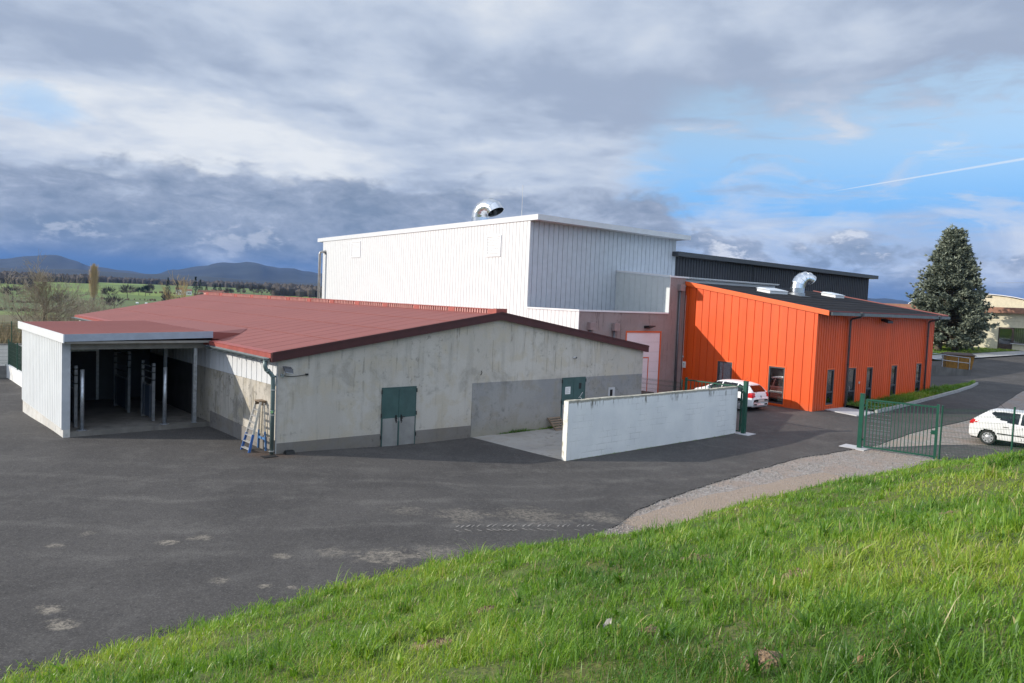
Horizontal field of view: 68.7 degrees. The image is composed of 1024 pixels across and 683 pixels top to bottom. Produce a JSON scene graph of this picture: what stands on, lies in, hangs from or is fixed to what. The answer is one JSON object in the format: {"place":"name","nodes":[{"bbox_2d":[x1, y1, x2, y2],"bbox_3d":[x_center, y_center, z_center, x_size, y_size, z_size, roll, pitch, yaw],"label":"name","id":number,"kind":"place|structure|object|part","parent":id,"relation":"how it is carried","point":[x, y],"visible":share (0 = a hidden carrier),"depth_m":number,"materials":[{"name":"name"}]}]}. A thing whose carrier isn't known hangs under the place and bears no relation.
{"place":"outdoors","nodes":[
{"label":"outdoors","id":0,"kind":"place"},
{"bbox_2d":[0,255,143,273],"bbox_3d":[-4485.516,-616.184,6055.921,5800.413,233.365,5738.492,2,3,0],"label":"hill","id":1,"kind":"structure","parent":0,"point":[55,262],"depth_m":5570.27,"materials":[{"name":"blue"}]},
{"bbox_2d":[0,268,321,286],"bbox_3d":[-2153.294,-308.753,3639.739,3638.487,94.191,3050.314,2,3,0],"label":"hill","id":2,"kind":"structure","parent":0,"point":[120,274],"depth_m":3539.40,"materials":[{"name":"green plant"}]},
{"bbox_2d":[159,262,321,283],"bbox_3d":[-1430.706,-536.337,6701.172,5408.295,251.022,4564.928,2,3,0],"label":"hill","id":3,"kind":"structure","parent":0,"point":[253,271],"depth_m":5752.48,"materials":[{"name":"blue"}]},
{"bbox_2d":[284,450,294,454],"bbox_3d":[-7.135,3.559,24.032,0.330,0.145,0.200,-1,4,-42],"label":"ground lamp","id":4,"kind":"object","parent":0,"point":[288,452],"visible":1,"depth_m":23.97,"materials":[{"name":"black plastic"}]},
{"bbox_2d":[0,281,988,360],"bbox_3d":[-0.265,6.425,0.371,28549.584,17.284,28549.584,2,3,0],"label":"ground","id":5,"kind":"structure","parent":0,"point":[131,301],"depth_m":673.67,"materials":[{"name":"green plant"}]},
{"bbox_2d":[0,364,21,386],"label":"wall","id":6,"kind":"structure","parent":5,"relation":"on","point":[12,373],"depth_m":39.85,"materials":[{"name":"white concrete"}]},
{"bbox_2d":[2,339,21,370],"bbox_3d":[-26.658,0.969,39.279,6.892,1.890,3.098,3,3,17],"label":"fence","id":7,"kind":"object","parent":6,"relation":"on","point":[14,356],"visible":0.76,"depth_m":39.68,"materials":[{"name":"green metal"}]},
{"bbox_2d":[0,343,21,365],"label":"terrace wall","id":8,"kind":"structure","parent":5,"relation":"on","point":[5,355],"depth_m":50.78,"materials":[{"name":"paint"}]},
{"bbox_2d":[0,321,28,342],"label":"fence","id":9,"kind":"object","parent":8,"relation":"on","point":[15,328],"visible":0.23,"depth_m":51.17,"materials":[{"name":"green paint"}]},
{"bbox_2d":[1,285,25,298],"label":"tree","id":10,"kind":"object","parent":5,"relation":"on","point":[10,289],"visible":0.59,"depth_m":464.15,"materials":[{"name":"green plant"}]},
{"bbox_2d":[0,309,83,343],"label":"thicket","id":11,"kind":"object","parent":5,"relation":"on","point":[4,335],"visible":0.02,"depth_m":57.42,"materials":[{"name":"plant"}]},
{"bbox_2d":[0,249,94,338],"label":"bare tree","id":12,"kind":"object","parent":5,"relation":"on","point":[37,291],"visible":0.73,"depth_m":62.09,"materials":[{"name":"brown plant"}]},
{"bbox_2d":[51,294,70,302],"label":"tree","id":13,"kind":"object","parent":5,"relation":"on","point":[61,298],"visible":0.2,"depth_m":401.98,"materials":[{"name":"green plant"}]},
{"bbox_2d":[54,301,110,320],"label":"bare tree","id":14,"kind":"object","parent":5,"relation":"on","point":[86,310],"visible":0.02,"depth_m":92.32,"materials":[{"name":"brown plant"}]},
{"bbox_2d":[49,285,124,320],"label":"bare tree","id":15,"kind":"object","parent":5,"relation":"on","point":[92,303],"visible":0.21,"depth_m":80.23,"materials":[{"name":"brown plant"}]},
{"bbox_2d":[87,263,99,299],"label":"poplar","id":16,"kind":"object","parent":5,"relation":"on","point":[93,275],"visible":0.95,"depth_m":517.68,"materials":[{"name":"brown plant"}]},
{"bbox_2d":[100,286,119,296],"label":"tree","id":17,"kind":"object","parent":5,"relation":"on","point":[107,289],"visible":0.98,"depth_m":560.83,"materials":[{"name":"green plant"}]},
{"bbox_2d":[103,295,124,307],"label":"tree","id":18,"kind":"object","parent":5,"relation":"on","point":[113,298],"visible":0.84,"depth_m":370.04,"materials":[{"name":"green plant"}]},
{"bbox_2d":[118,284,135,297],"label":"tree","id":19,"kind":"object","parent":5,"relation":"on","point":[127,287],"visible":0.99,"depth_m":620.74,"materials":[{"name":"green plant"}]},
{"bbox_2d":[18,320,246,437],"bbox_3d":[-14.915,1.444,29.989,6.955,4.239,8.675,-1,4,-42],"label":"loading shelter","id":20,"kind":"object","parent":5,"relation":"on","point":[53,352],"visible":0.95,"depth_m":28.43,"materials":[{"name":"metal"}]},
{"bbox_2d":[70,365,77,426],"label":"pen gate","id":21,"kind":"structure","parent":20,"relation":"on","point":[73,402],"depth_m":26.05,"materials":[{"name":"grey metal"}]},
{"bbox_2d":[77,369,86,430],"bbox_3d":[-14.644,1.992,25.536,0.320,2.080,0.320,-1,4,-42],"label":"guard post","id":22,"kind":"object","parent":20,"relation":"on","point":[82,372],"visible":1,"depth_m":25.49,"materials":[{"name":"metal"}]},
{"bbox_2d":[70,351,95,399],"bbox_3d":[-18.452,1.461,31.840,1.400,2.100,0.025,-1,4,-42],"label":"rear door","id":23,"kind":"structure","parent":20,"relation":"in","point":[86,360],"depth_m":32.06,"materials":[{"name":"black metal"}]},
{"bbox_2d":[113,349,130,412],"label":"pen gate","id":24,"kind":"structure","parent":20,"relation":"on","point":[121,391],"depth_m":30.03,"materials":[{"name":"grey metal"}]},
{"bbox_2d":[140,360,155,420],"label":"pen gate","id":25,"kind":"structure","parent":20,"relation":"on","point":[147,400],"depth_m":28.28,"materials":[{"name":"grey metal"}]},
{"bbox_2d":[160,367,168,424],"bbox_3d":[-12.645,1.972,27.306,0.320,2.080,0.320,-1,4,-42],"label":"guard post","id":26,"kind":"object","parent":20,"relation":"on","point":[164,396],"visible":1,"depth_m":27.26,"materials":[{"name":"metal"}]},
{"bbox_2d":[141,285,149,295],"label":"tree","id":27,"kind":"object","parent":5,"relation":"on","point":[146,287],"visible":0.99,"depth_m":680.64,"materials":[{"name":"green plant"}]},
{"bbox_2d":[145,283,154,291],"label":"tree","id":28,"kind":"object","parent":5,"relation":"on","point":[151,286],"visible":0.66,"depth_m":718.32,"materials":[{"name":"green plant"}]},
{"bbox_2d":[0,270,321,297],"bbox_3d":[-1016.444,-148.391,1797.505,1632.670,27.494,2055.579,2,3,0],"label":"woodland","id":29,"kind":"object","parent":5,"relation":"on","point":[296,290],"visible":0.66,"depth_m":1105.36,"materials":[{"name":"green plant"}]},
{"bbox_2d":[0,289,321,312],"bbox_3d":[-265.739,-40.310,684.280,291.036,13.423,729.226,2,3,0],"label":"hedge","id":30,"kind":"object","parent":5,"relation":"on","point":[134,298],"visible":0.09,"depth_m":659.59,"materials":[{"name":"green plant"}]},
{"bbox_2d":[161,291,171,300],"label":"tree","id":31,"kind":"object","parent":5,"relation":"on","point":[165,298],"visible":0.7,"depth_m":470.30,"materials":[{"name":"green plant"}]},
{"bbox_2d":[166,277,170,292],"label":"conifer","id":32,"kind":"object","parent":5,"relation":"on","point":[167,283],"visible":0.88,"depth_m":743.09,"materials":[{"name":"green plant"}]},
{"bbox_2d":[158,271,205,299],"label":"bare tree","id":33,"kind":"object","parent":5,"relation":"on","point":[183,289],"visible":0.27,"depth_m":87.79,"materials":[{"name":"brown plant"}]},
{"bbox_2d":[176,288,191,294],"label":"farmhouse","id":34,"kind":"object","parent":5,"relation":"on","point":[189,291],"visible":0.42,"depth_m":775.02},
{"bbox_2d":[192,277,198,294],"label":"conifer","id":35,"kind":"object","parent":5,"relation":"on","point":[195,285],"visible":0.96,"depth_m":789.95,"materials":[{"name":"green plant"}]},
{"bbox_2d":[197,280,202,292],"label":"conifer","id":36,"kind":"object","parent":5,"relation":"on","point":[200,287],"visible":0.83,"depth_m":810.17,"materials":[{"name":"green plant"}]},
{"bbox_2d":[197,290,222,294],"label":"farm barn","id":37,"kind":"structure","parent":5,"relation":"on","point":[201,291],"depth_m":794.31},
{"bbox_2d":[223,288,233,292],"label":"tree","id":38,"kind":"object","parent":5,"relation":"on","point":[226,290],"visible":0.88,"depth_m":763.98,"materials":[{"name":"green plant"}]},
{"bbox_2d":[235,285,245,293],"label":"tree","id":39,"kind":"object","parent":5,"relation":"on","point":[238,288],"visible":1,"depth_m":891.15,"materials":[{"name":"green plant"}]},
{"bbox_2d":[256,284,266,294],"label":"tree","id":40,"kind":"object","parent":5,"relation":"on","point":[260,287],"visible":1,"depth_m":888.43,"materials":[{"name":"green plant"}]},
{"bbox_2d":[267,287,275,295],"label":"tree","id":41,"kind":"object","parent":5,"relation":"on","point":[270,289],"visible":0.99,"depth_m":911.39,"materials":[{"name":"green plant"}]},
{"bbox_2d":[71,292,648,454],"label":"barn","id":42,"kind":"structure","parent":5,"relation":"on","point":[316,374],"depth_m":28.43,"materials":[{"name":"metal"}]},
{"bbox_2d":[380,386,417,446],"bbox_3d":[-4.042,2.686,26.855,1.510,2.125,0.132,-1,4,-42],"label":"double door","id":43,"kind":"structure","parent":42,"relation":"in","point":[398,404],"depth_m":26.84,"materials":[{"name":"green paint"}]},
{"bbox_2d":[560,377,585,425],"bbox_3d":[2.676,2.658,32.840,1.520,2.195,0.080,-1,4,-42],"label":"double door","id":44,"kind":"structure","parent":42,"relation":"in","point":[572,387],"depth_m":32.72,"materials":[{"name":"green paint"}]},
{"bbox_2d":[317,191,690,371],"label":"white hall","id":45,"kind":"structure","parent":5,"relation":"on","point":[517,265],"depth_m":47.09,"materials":[{"name":"metal"}]},
{"bbox_2d":[561,386,737,460],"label":"block wall","id":46,"kind":"structure","parent":5,"relation":"on","point":[597,426],"depth_m":28.30,"materials":[{"name":"white concrete"}]},
{"bbox_2d":[527,270,789,392],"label":"loading annex","id":47,"kind":"object","parent":5,"relation":"on","point":[649,310],"visible":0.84,"depth_m":43.82,"materials":[{"name":"grey metal"}]},
{"bbox_2d":[625,331,661,392],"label":"door","id":48,"kind":"structure","parent":47,"relation":"in","point":[651,359],"depth_m":43.10,"materials":[{"name":"metal"}]},
{"bbox_2d":[641,377,682,392],"bbox_3d":[6.975,2.955,35.544,2.342,2.548,0.068,5,4,40],"label":"fence","id":49,"kind":"object","parent":5,"relation":"on","point":[657,384],"visible":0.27,"depth_m":35.44,"materials":[{"name":"metal"}]},
{"bbox_2d":[685,377,748,433],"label":"metal gate","id":50,"kind":"structure","parent":5,"relation":"on","point":[743,407],"depth_m":32.45,"materials":[{"name":"green metal"}]},
{"bbox_2d":[672,251,878,299],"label":"dark hall","id":51,"kind":"structure","parent":5,"relation":"on","point":[847,284],"depth_m":56.77,"materials":[{"name":"grey metal"}]},
{"bbox_2d":[680,272,949,411],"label":"orange building","id":52,"kind":"structure","parent":5,"relation":"on","point":[797,346],"depth_m":41.64,"materials":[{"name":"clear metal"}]},
{"bbox_2d":[717,361,731,380],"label":"window","id":53,"kind":"structure","parent":52,"relation":"in","point":[718,368],"depth_m":42.78,"materials":[{"name":"black glass"}]},
{"bbox_2d":[767,366,784,404],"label":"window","id":54,"kind":"structure","parent":52,"relation":"in","point":[769,376],"depth_m":40.09,"materials":[{"name":"glass"}]},
{"bbox_2d":[825,369,834,404],"bbox_3d":[16.616,2.386,39.305,0.720,1.840,0.112,0,4,-38],"label":"window","id":55,"kind":"structure","parent":52,"relation":"in","point":[830,373],"depth_m":39.37,"materials":[{"name":"black glass"}]},
{"bbox_2d":[846,368,855,406],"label":"door","id":56,"kind":"structure","parent":52,"relation":"in","point":[852,371],"depth_m":40.77,"materials":[{"name":"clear glass"}]},
{"bbox_2d":[865,367,872,400],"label":"window","id":57,"kind":"structure","parent":52,"relation":"in","point":[869,369],"depth_m":41.99,"materials":[{"name":"black glass"}]},
{"bbox_2d":[889,365,896,396],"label":"window","id":58,"kind":"structure","parent":52,"relation":"in","point":[894,368],"depth_m":43.79,"materials":[{"name":"black glass"}]},
{"bbox_2d":[915,363,921,391],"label":"window","id":59,"kind":"structure","parent":52,"relation":"in","point":[918,366],"depth_m":45.79,"materials":[{"name":"black glass"}]},
{"bbox_2d":[931,353,970,375],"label":"ramp wall","id":60,"kind":"structure","parent":5,"relation":"on","point":[940,371],"depth_m":59.30,"materials":[{"name":"concrete"}]},
{"bbox_2d":[884,303,1023,351],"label":"cream house","id":61,"kind":"structure","parent":5,"relation":"on","point":[1007,332],"depth_m":84.94,"materials":[{"name":"beige paint"}]},
{"bbox_2d":[997,327,1012,351],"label":"door","id":62,"kind":"structure","parent":61,"relation":"in","point":[1003,346],"depth_m":84.99,"materials":[{"name":"black glass"}]},
{"bbox_2d":[1010,328,1023,344],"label":"window","id":63,"kind":"structure","parent":61,"relation":"in","point":[1014,336],"depth_m":84.56,"materials":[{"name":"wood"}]},
{"bbox_2d":[908,294,1023,307],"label":"vaulted shed","id":64,"kind":"structure","parent":5,"relation":"on","point":[996,300],"depth_m":94.43,"materials":[{"name":"beige"}]},
{"bbox_2d":[938,405,1023,459],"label":"fence","id":65,"kind":"object","parent":5,"relation":"on","point":[1011,441],"visible":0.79,"depth_m":26.79,"materials":[{"name":"green metal"}]},
{"bbox_2d":[0,355,1023,678],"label":"asphalt road","id":66,"kind":"structure","parent":0,"point":[124,535],"depth_m":18.63,"materials":[{"name":"grey asphalt"}]},
{"bbox_2d":[240,399,266,452],"bbox_3d":[-8.374,2.742,24.331,0.639,1.662,0.674,-1,4,-42],"label":"stepladder","id":67,"kind":"object","parent":66,"relation":"on","point":[260,402],"visible":1,"depth_m":24.34,"materials":[{"name":"metal"}]},
{"bbox_2d":[260,455,277,457],"bbox_3d":[-7.609,3.601,23.497,0.450,0.012,0.300,-1,4,-41],"label":"drain cover","id":68,"kind":"object","parent":66,"relation":"on","point":[268,456],"visible":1,"depth_m":23.46,"materials":[{"name":"grey metal"}]},
{"bbox_2d":[454,523,595,531],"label":"tyre marks","id":69,"kind":"object","parent":66,"relation":"on","point":[522,526],"visible":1,"depth_m":17.39},
{"bbox_2d":[695,379,767,410],"bbox_3d":[11.432,2.632,39.477,1.940,1.723,3.914,0,4,-38],"label":"parked car","id":70,"kind":"object","parent":66,"relation":"on","point":[757,396],"visible":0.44,"depth_m":38.14,"materials":[{"name":"white paint"}]},
{"bbox_3d":[11.091,2.313,38.861,0.261,0.466,2.206,0,4,-38],"label":"side window","id":71,"kind":"part","parent":70,"relation":"part of","materials":[{"name":"black glass"}]},
{"bbox_3d":[12.474,2.394,38.161,1.043,0.322,0.329,0,4,-38],"label":"rear window","id":72,"kind":"part","parent":70,"relation":"part of","materials":[{"name":"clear glass"}]},
{"bbox_2d":[735,431,754,435],"bbox_3d":[10.039,4.049,32.502,0.650,0.164,0.800,-1,4,-42],"label":"concrete footing","id":73,"kind":"object","parent":66,"relation":"on","point":[746,434],"visible":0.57,"depth_m":32.41,"materials":[{"name":"grey concrete"}]},
{"bbox_2d":[840,444,870,450],"bbox_3d":[13.748,4.301,30.079,0.650,0.171,1.000,-1,4,-42],"label":"concrete footing","id":74,"kind":"object","parent":66,"relation":"on","point":[854,447],"visible":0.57,"depth_m":29.97,"materials":[{"name":"grey concrete"}]},
{"bbox_2d":[875,382,977,412],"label":"kerb","id":75,"kind":"structure","parent":66,"relation":"on","point":[937,396],"depth_m":44.33,"materials":[{"name":"concrete"}]},
{"bbox_2d":[940,352,976,369],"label":"skip","id":76,"kind":"object","parent":66,"relation":"on","point":[951,364],"visible":0.79,"depth_m":64.11,"materials":[{"name":"paint"}]},
{"bbox_2d":[0,449,1023,682],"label":"grass bank","id":77,"kind":"structure","parent":0,"point":[486,669],"depth_m":7.84,"materials":[{"name":"green plant"}]},
{"bbox_2d":[412,637,453,650],"bbox_3d":[-0.812,3.088,7.642,0.489,0.145,0.361,2,3,0],"label":"molehill","id":78,"kind":"object","parent":77,"relation":"on","point":[439,641],"visible":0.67,"depth_m":7.60,"materials":[{"name":"soil"}]},
{"bbox_2d":[467,605,495,614],"bbox_3d":[-0.348,3.162,8.806,0.401,0.182,0.309,2,3,0],"label":"molehill","id":79,"kind":"object","parent":77,"relation":"on","point":[485,607],"visible":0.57,"depth_m":8.73,"materials":[{"name":"soil"}]},
{"bbox_2d":[50,510,1023,682],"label":"weeds","id":80,"kind":"object","parent":77,"relation":"on","point":[751,657],"visible":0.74,"depth_m":7.03,"materials":[{"name":"green plant"}]},
{"bbox_2d":[603,618,611,627],"bbox_3d":[0.843,2.481,6.604,0.089,0.082,0.067,2,3,-4],"label":"dry leaf","id":81,"kind":"object","parent":77,"relation":"on","point":[608,620],"visible":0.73,"depth_m":6.62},
{"bbox_2d":[635,624,659,635],"bbox_3d":[1.147,2.434,6.270,0.316,0.144,0.219,2,3,0],"label":"molehill","id":82,"kind":"object","parent":77,"relation":"on","point":[654,628],"visible":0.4,"depth_m":6.21,"materials":[{"name":"soil"}]},
{"bbox_2d":[672,553,714,564],"bbox_3d":[2.458,2.949,10.082,0.567,0.203,0.574,5,4,43],"label":"molehill","id":83,"kind":"object","parent":77,"relation":"on","point":[697,558],"visible":0.27,"depth_m":10.03,"materials":[{"name":"soil"}]},
{"bbox_2d":[732,647,782,671],"bbox_3d":[1.657,2.135,4.990,0.322,0.184,0.282,5,4,35],"label":"molehill","id":84,"kind":"object","parent":77,"relation":"on","point":[763,655],"visible":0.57,"depth_m":4.93,"materials":[{"name":"soil"}]},
{"bbox_2d":[781,567,818,578],"bbox_3d":[3.116,2.534,8.145,0.432,0.150,0.360,2,3,0],"label":"molehill","id":85,"kind":"object","parent":77,"relation":"on","point":[787,575],"visible":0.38,"depth_m":8.12,"materials":[{"name":"soil"}]},
{"bbox_2d":[857,653,864,664],"bbox_3d":[2.133,1.966,4.599,0.067,0.082,0.089,3,3,14],"label":"dry leaf","id":86,"kind":"object","parent":77,"relation":"on","point":[858,657],"visible":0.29,"depth_m":4.62,"materials":[{"name":"beige plant"}]},
{"bbox_2d":[0,0,1023,301],"label":"sky","id":87,"kind":"structure","parent":0,"point":[140,136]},
{"bbox_2d":[498,425,557,434],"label":"grass","id":88,"kind":"structure","parent":0,"point":[525,429],"depth_m":30.87,"materials":[{"name":"green plant"}]},
{"bbox_2d":[472,428,734,460],"bbox_3d":[4.024,3.853,30.839,10.600,0.021,5.000,-1,4,-42],"label":"concrete apron","id":89,"kind":"object","parent":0,"point":[546,442],"visible":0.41,"depth_m":28.87,"materials":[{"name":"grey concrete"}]},
{"bbox_2d":[547,416,562,430],"bbox_3d":[1.954,3.498,31.854,0.750,0.511,0.609,-1,4,-42],"label":"pallet","id":90,"kind":"object","parent":89,"relation":"on","point":[559,420],"visible":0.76,"depth_m":31.77,"materials":[{"name":"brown wood"}]},
{"bbox_2d":[604,391,1023,533],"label":"gravel strip","id":91,"kind":"object","parent":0,"point":[1017,401],"visible":0.41,"depth_m":27.22,"materials":[{"name":"grey gravel"}]},
{"bbox_2d":[623,472,851,529],"bbox_3d":[6.886,4.499,21.882,10.525,0.043,1.464,0,4,-40],"label":"dirt strip","id":92,"kind":"object","parent":91,"relation":"on","point":[715,501],"visible":0.8,"depth_m":21.32,"materials":[{"name":"grey gravel"}]},
{"bbox_2d":[568,443,966,540],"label":"gravel stones","id":93,"kind":"object","parent":91,"relation":"on","point":[627,530],"visible":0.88,"depth_m":25.08,"materials":[{"name":"grey gravel"}]},
{"bbox_2d":[857,393,939,458],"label":"metal gate","id":94,"kind":"structure","parent":91,"relation":"on","point":[862,405],"depth_m":29.22,"materials":[{"name":"green metal"}]},
{"bbox_2d":[969,403,1023,444],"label":"parked car","id":95,"kind":"object","parent":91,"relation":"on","point":[987,426],"visible":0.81,"depth_m":30.55,"materials":[{"name":"white paint"}]},
{"bbox_3d":[20.356,3.171,30.000,0.278,0.499,2.086,-1,4,-42],"label":"side window","id":96,"kind":"part","parent":95,"relation":"part of","materials":[{"name":"black glass"}]},
{"bbox_2d":[825,406,873,415],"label":"entrance pavement","id":97,"kind":"structure","parent":0,"point":[850,410],"depth_m":38.85,"materials":[{"name":"concrete"}]},
{"bbox_2d":[868,298,908,303],"bbox_3d":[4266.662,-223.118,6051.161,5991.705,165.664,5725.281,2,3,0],"label":"hill","id":98,"kind":"structure","parent":0,"point":[885,300],"depth_m":5850.42,"materials":[{"name":"blue"}]},
{"bbox_2d":[846,380,975,409],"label":"grass strip","id":99,"kind":"object","parent":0,"point":[905,397],"depth_m":42.76,"materials":[{"name":"green plant"}]},
{"bbox_2d":[884,445,1023,460],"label":"dark pavement","id":100,"kind":"structure","parent":0,"point":[969,449],"depth_m":29.83,"materials":[{"name":"grey asphalt"}]},
{"bbox_2d":[932,346,1020,354],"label":"lawn","id":101,"kind":"structure","parent":0,"point":[974,351],"depth_m":80.98,"materials":[{"name":"green plant"}]},
{"bbox_2d":[905,224,999,350],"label":"conifer","id":102,"kind":"object","parent":101,"relation":"on","point":[952,283],"visible":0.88,"depth_m":78.72,"materials":[{"name":"green plant"}]},
{"bbox_2d":[932,351,1023,357],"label":"pavement","id":103,"kind":"structure","parent":0,"point":[992,354],"depth_m":78.34,"materials":[{"name":"concrete"}]},
{"bbox_2d":[934,354,1023,358],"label":"kerb","id":104,"kind":"structure","parent":103,"relation":"on","point":[987,356],"depth_m":75.61,"materials":[{"name":"concrete"}]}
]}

